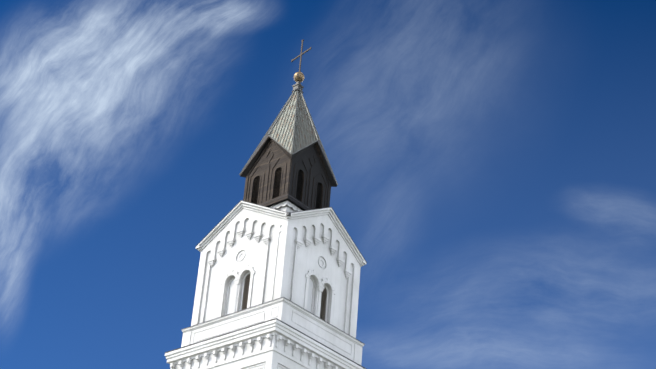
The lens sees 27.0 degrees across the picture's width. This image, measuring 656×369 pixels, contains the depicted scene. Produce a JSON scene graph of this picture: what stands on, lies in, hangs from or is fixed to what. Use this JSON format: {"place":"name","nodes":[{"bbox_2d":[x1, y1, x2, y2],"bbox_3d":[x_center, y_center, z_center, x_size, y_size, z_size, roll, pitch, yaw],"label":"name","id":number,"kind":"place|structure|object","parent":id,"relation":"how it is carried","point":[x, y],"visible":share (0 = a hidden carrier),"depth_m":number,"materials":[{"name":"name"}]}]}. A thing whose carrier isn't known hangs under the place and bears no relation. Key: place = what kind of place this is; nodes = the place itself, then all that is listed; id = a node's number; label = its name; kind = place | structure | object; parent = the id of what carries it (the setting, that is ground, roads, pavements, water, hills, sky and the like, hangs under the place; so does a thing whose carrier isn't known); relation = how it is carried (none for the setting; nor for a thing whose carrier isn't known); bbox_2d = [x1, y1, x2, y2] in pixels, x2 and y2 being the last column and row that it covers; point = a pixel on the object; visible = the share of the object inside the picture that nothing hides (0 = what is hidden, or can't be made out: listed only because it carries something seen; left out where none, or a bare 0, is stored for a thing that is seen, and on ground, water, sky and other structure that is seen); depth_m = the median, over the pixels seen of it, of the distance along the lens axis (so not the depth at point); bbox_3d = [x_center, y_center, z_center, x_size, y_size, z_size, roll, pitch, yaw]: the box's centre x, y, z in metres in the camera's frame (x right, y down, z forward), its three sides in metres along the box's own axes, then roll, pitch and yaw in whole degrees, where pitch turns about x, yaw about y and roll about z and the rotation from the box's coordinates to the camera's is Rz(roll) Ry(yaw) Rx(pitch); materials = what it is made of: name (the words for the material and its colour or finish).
{"place":"outdoors","nodes":[
{"label":"outdoors","id":0,"kind":"place"},
{"bbox_2d":[211,351,305,368],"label":"tower shaft","id":1,"kind":"object","parent":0,"point":[272,359],"visible":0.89,"depth_m":57.33,"materials":[{"name":"white paint"}]},
{"bbox_2d":[165,319,363,368],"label":"cornice","id":2,"kind":"structure","parent":1,"relation":"on","point":[274,328],"depth_m":58.56,"materials":[{"name":"white paint"}]},
{"bbox_2d":[170,334,337,368],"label":"cornice brackets","id":3,"kind":"object","parent":2,"relation":"attached to","point":[242,346],"visible":0.96,"depth_m":58.46,"materials":[{"name":"white paint"}]},
{"bbox_2d":[165,318,365,368],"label":"cornice flashing","id":4,"kind":"object","parent":2,"relation":"on","point":[261,323],"visible":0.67,"depth_m":59.07,"materials":[{"name":"white paint"}]},
{"bbox_2d":[182,297,364,360],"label":"parapet wall","id":5,"kind":"structure","parent":2,"relation":"on","point":[301,321],"depth_m":59.97,"materials":[{"name":"white paint"}]},
{"bbox_2d":[181,302,361,364],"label":"attic piers","id":6,"kind":"structure","parent":5,"relation":"attached to","point":[280,311],"depth_m":59.36,"materials":[{"name":"white paint"}]},
{"bbox_2d":[181,297,363,343],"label":"ledge molding","id":7,"kind":"structure","parent":5,"relation":"on","point":[269,301],"depth_m":60.10,"materials":[{"name":"white paint"}]},
{"bbox_2d":[191,208,360,337],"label":"tower wall","id":8,"kind":"structure","parent":5,"relation":"on","point":[281,263],"depth_m":61.85,"materials":[{"name":"white paint"}]},
{"bbox_2d":[227,278,312,314],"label":"blind windows","id":9,"kind":"structure","parent":8,"relation":"in","point":[232,292],"depth_m":61.20,"materials":[{"name":"white paint"}]},
{"bbox_2d":[196,200,366,262],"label":"roof cornice","id":10,"kind":"structure","parent":8,"relation":"on","point":[286,212],"depth_m":63.49,"materials":[{"name":"white paint"}]},
{"bbox_2d":[275,205,295,211],"bbox_3d":[-2.106,2.270,64.735,3.040,0.860,3.040,-20,-39,35],"label":"lantern base","id":11,"kind":"object","parent":10,"relation":"on","point":[286,208],"depth_m":63.11,"materials":[{"name":"white paint"}]},
{"bbox_2d":[241,276,326,319],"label":"windows","id":12,"kind":"structure","parent":8,"relation":"in","point":[248,290],"depth_m":61.16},
{"bbox_2d":[196,201,365,324],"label":"decorative trim","id":13,"kind":"structure","parent":5,"relation":"on","point":[218,228],"depth_m":62.04,"materials":[{"name":"white paint"}]},
{"bbox_2d":[246,142,327,208],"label":"lantern body","id":14,"kind":"object","parent":13,"relation":"on","point":[263,163],"visible":0.25,"depth_m":65.30,"materials":[{"name":"brown wood"}]},
{"bbox_2d":[243,139,330,208],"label":"lantern trim","id":15,"kind":"structure","parent":14,"relation":"attached to","point":[291,176],"depth_m":64.92,"materials":[{"name":"brown wood"}]},
{"bbox_2d":[252,168,321,208],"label":"louvered windows","id":16,"kind":"structure","parent":14,"relation":"in","point":[279,189],"depth_m":64.76,"materials":[{"name":"black wood"}]},
{"bbox_2d":[239,89,337,184],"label":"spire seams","id":17,"kind":"object","parent":14,"relation":"on","point":[307,110],"visible":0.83,"depth_m":66.70,"materials":[{"name":"grey metal"}]},
{"bbox_2d":[292,81,303,93],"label":"spire collar","id":18,"kind":"object","parent":17,"relation":"on","point":[297,86],"visible":0.71,"depth_m":68.92,"materials":[{"name":"grey metal"}]},
{"bbox_2d":[294,72,303,81],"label":"ball finial","id":19,"kind":"object","parent":17,"relation":"on","point":[298,76],"visible":0.9,"depth_m":69.18,"materials":[{"name":"gold metal"}]},
{"bbox_2d":[291,39,310,71],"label":"cross","id":20,"kind":"object","parent":19,"relation":"on","point":[300,56],"visible":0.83,"depth_m":70.07,"materials":[{"name":"grey metal"}]},
{"bbox_2d":[240,136,336,186],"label":"spire eaves","id":21,"kind":"object","parent":14,"relation":"on","point":[252,162],"visible":0.53,"depth_m":66.08,"materials":[{"name":"brown wood"}]},
{"bbox_2d":[242,111,334,178],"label":"roof edge","id":22,"kind":"object","parent":14,"relation":"on","point":[264,139],"visible":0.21,"depth_m":66.67,"materials":[{"name":"grey metal"}]},
{"bbox_2d":[270,90,316,152],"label":"roof shingles","id":23,"kind":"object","parent":14,"relation":"on","point":[297,127],"depth_m":66.34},
{"bbox_2d":[246,363,285,368],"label":"wall panel molding","id":24,"kind":"structure","parent":1,"relation":"attached to","point":[264,366],"depth_m":57.09,"materials":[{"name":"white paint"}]},
{"bbox_2d":[246,280,322,316],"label":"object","id":25,"kind":"object","parent":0,"point":[248,292],"depth_m":61.49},
{"bbox_2d":[259,194,311,210],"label":"belfry base molding","id":26,"kind":"structure","parent":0,"point":[291,199],"depth_m":63.36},
{"bbox_2d":[270,201,302,210],"bbox_3d":[-2.084,2.005,64.894,3.250,0.240,3.250,-20,-39,35],"label":"lantern valance","id":27,"kind":"object","parent":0,"point":[289,204],"visible":0.17,"depth_m":63.21,"materials":[{"name":"white paint"}]},
{"bbox_2d":[0,0,655,368],"label":"sky","id":28,"kind":"structure","parent":0,"point":[492,162],"materials":[{"name":"blue"}]}
]}

